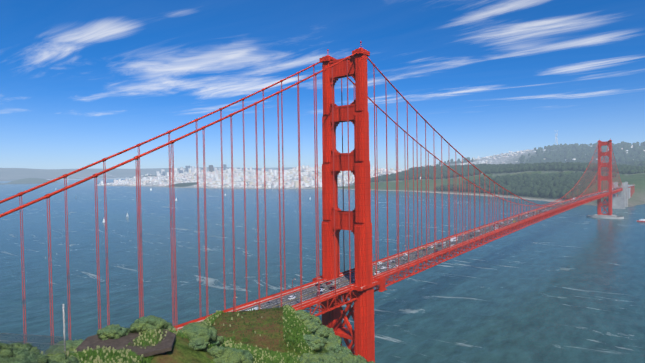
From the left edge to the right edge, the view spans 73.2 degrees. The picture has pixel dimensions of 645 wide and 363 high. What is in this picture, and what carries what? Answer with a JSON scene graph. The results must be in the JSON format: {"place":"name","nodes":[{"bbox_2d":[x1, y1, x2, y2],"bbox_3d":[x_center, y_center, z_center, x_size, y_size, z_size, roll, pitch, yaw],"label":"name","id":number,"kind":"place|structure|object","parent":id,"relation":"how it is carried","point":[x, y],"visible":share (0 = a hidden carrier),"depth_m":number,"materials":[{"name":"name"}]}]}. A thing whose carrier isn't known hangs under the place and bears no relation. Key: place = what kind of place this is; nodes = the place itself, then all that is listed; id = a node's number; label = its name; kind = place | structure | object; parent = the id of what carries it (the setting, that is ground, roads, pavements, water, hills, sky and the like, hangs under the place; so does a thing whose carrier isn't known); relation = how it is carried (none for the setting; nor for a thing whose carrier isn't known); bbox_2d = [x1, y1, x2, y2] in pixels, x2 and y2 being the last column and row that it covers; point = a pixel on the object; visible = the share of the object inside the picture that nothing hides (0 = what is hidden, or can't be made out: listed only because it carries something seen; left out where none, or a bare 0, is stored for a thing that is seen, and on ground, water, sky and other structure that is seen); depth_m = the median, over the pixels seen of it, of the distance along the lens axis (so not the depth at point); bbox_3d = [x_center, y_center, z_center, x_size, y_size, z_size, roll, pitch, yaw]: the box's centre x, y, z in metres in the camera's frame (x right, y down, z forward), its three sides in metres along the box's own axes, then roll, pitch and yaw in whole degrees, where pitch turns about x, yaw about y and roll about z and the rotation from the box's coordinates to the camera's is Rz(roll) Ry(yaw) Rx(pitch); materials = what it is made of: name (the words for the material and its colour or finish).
{"place":"outdoors","nodes":[
{"label":"outdoors","id":0,"kind":"place"},
{"bbox_2d":[0,178,58,184],"bbox_3d":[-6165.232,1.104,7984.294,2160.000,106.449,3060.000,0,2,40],"label":"island","id":1,"kind":"structure","parent":0,"point":[30,181],"depth_m":8246.58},
{"bbox_2d":[0,167,295,180],"bbox_3d":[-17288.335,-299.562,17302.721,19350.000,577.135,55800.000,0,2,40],"label":"bay hills","id":2,"kind":"structure","parent":0,"point":[10,174],"depth_m":18521.96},
{"bbox_2d":[145,307,327,362],"bbox_3d":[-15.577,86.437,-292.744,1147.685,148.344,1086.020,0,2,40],"label":"grassy hillside","id":3,"kind":"structure","parent":0,"point":[181,352],"depth_m":99.00,"materials":[{"name":"green plant"}]},
{"bbox_2d":[0,304,65,354],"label":"fence","id":4,"kind":"object","parent":3,"relation":"on","point":[64,344],"visible":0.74,"depth_m":42.86,"materials":[{"name":"grey metal"}]},
{"bbox_2d":[0,341,80,362],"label":"brush thicket ridge","id":5,"kind":"structure","parent":3,"relation":"on","point":[30,353],"depth_m":33.65,"materials":[{"name":"green plant"}]},
{"bbox_2d":[0,343,78,362],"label":"brush thicket clumps","id":6,"kind":"object","parent":5,"relation":"on","point":[23,356],"visible":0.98,"depth_m":32.91,"materials":[{"name":"green plant"}]},
{"bbox_2d":[75,329,175,356],"bbox_3d":[-25.134,22.739,56.409,11.978,4.000,9.854,-1,1,-7],"label":"rock outcrop","id":7,"kind":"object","parent":3,"relation":"on","point":[165,345],"depth_m":55.42,"materials":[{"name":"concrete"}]},
{"bbox_2d":[41,304,313,362],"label":"ridge grass","id":8,"kind":"structure","parent":3,"relation":"on","point":[103,355],"depth_m":80.08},
{"bbox_2d":[45,310,374,362],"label":"bushes","id":9,"kind":"object","parent":3,"relation":"on","point":[236,357],"visible":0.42,"depth_m":63.98,"materials":[{"name":"green plant"}]},
{"bbox_2d":[0,179,644,362],"bbox_3d":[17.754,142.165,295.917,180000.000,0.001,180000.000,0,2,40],"label":"sea water","id":10,"kind":"structure","parent":0,"point":[567,286],"depth_m":661.72,"materials":[{"name":"blue liquid"}]},
{"bbox_2d":[47,173,148,181],"bbox_3d":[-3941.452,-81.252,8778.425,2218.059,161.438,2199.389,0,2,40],"label":"bay bridge west span","id":11,"kind":"object","parent":10,"relation":"on","point":[101,175],"visible":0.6,"depth_m":8731.81,"materials":[{"name":"silver metal"}]},
{"bbox_2d":[55,187,310,222],"bbox_3d":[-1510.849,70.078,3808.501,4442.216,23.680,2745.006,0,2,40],"label":"sailboats","id":12,"kind":"object","parent":10,"relation":"on","point":[176,200],"visible":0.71,"depth_m":2294.99,"materials":[{"name":"white fabric"}]},
{"bbox_2d":[586,214,623,218],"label":"tower pier","id":13,"kind":"structure","parent":10,"relation":"in","point":[606,216],"depth_m":1267.10,"materials":[{"name":"concrete"}]},
{"bbox_2d":[597,138,611,214],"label":"tower","id":14,"kind":"structure","parent":13,"relation":"on","point":[609,202],"depth_m":1272.60,"materials":[{"name":"red metal"}]},
{"bbox_2d":[0,52,622,217],"bbox_3d":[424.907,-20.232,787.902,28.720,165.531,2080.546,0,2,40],"label":"cables","id":15,"kind":"object","parent":14,"relation":"attached to","point":[46,196],"visible":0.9,"depth_m":204.61,"materials":[{"name":"red metal"}]},
{"bbox_2d":[19,59,620,345],"bbox_3d":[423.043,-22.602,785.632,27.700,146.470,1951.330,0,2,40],"label":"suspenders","id":16,"kind":"object","parent":15,"relation":"hanging from","point":[299,172],"visible":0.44,"depth_m":248.00,"materials":[{"name":"red metal"}]},
{"bbox_2d":[0,0,644,169],"label":"sky","id":17,"kind":"structure","parent":0,"point":[83,83],"materials":[{"name":"blue"}]},
{"bbox_2d":[95,145,644,206],"bbox_3d":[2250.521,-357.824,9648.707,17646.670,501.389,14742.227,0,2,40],"label":"land","id":18,"kind":"structure","parent":0,"point":[637,180],"depth_m":3306.60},
{"bbox_2d":[156,164,234,175],"bbox_3d":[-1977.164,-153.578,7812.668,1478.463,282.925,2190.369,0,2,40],"label":"downtown skyscrapers","id":19,"kind":"structure","parent":18,"relation":"on","point":[188,168],"depth_m":7256.21,"materials":[{"name":"white paint"}]},
{"bbox_2d":[97,145,644,187],"bbox_3d":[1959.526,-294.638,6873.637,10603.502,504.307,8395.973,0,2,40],"label":"city houses","id":20,"kind":"structure","parent":18,"relation":"on","point":[240,175],"depth_m":4966.20,"materials":[{"name":"white paint"}]},
{"bbox_2d":[353,161,644,199],"bbox_3d":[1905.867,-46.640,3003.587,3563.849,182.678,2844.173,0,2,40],"label":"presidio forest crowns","id":21,"kind":"object","parent":18,"relation":"on","point":[555,185],"visible":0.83,"depth_m":2519.71,"materials":[{"name":"green plant"}]},
{"bbox_2d":[421,141,644,166],"bbox_3d":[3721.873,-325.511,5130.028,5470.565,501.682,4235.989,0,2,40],"label":"trees","id":22,"kind":"object","parent":18,"relation":"on","point":[569,156],"visible":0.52,"depth_m":5660.31,"materials":[{"name":"green plant"}]},
{"bbox_2d":[612,182,633,208],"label":"concrete pylons","id":23,"kind":"object","parent":18,"relation":"on","point":[620,201],"visible":0.75,"depth_m":1554.04,"materials":[{"name":"grey concrete"}]},
{"bbox_2d":[176,188,617,328],"bbox_3d":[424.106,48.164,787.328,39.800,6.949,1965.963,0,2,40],"label":"bridge roadway","id":24,"kind":"structure","parent":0,"point":[312,291],"depth_m":332.96,"materials":[{"name":"grey asphalt"}]},
{"bbox_2d":[246,188,612,310],"bbox_3d":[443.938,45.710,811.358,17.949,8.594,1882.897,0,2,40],"label":"traffic","id":25,"kind":"object","parent":24,"relation":"on","point":[291,297],"depth_m":339.79,"materials":[{"name":"metal"}]},
{"bbox_2d":[331,195,593,284],"bbox_3d":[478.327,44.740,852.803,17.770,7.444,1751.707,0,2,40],"label":"cars","id":26,"kind":"object","parent":24,"relation":"on","point":[388,266],"visible":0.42,"depth_m":346.91,"materials":[{"name":"grey paint"}]},
{"bbox_2d":[174,188,622,330],"bbox_3d":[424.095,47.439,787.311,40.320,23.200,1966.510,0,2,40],"label":"steel deck","id":27,"kind":"object","parent":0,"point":[465,244],"visible":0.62,"depth_m":346.31,"materials":[{"name":"red metal"}]},
{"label":"tower pier","id":28,"kind":"object","parent":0,"visible":0},
{"bbox_2d":[319,41,374,361],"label":"tower","id":29,"kind":"structure","parent":28,"relation":"on","point":[361,334],"depth_m":285.54,"materials":[{"name":"red metal"}]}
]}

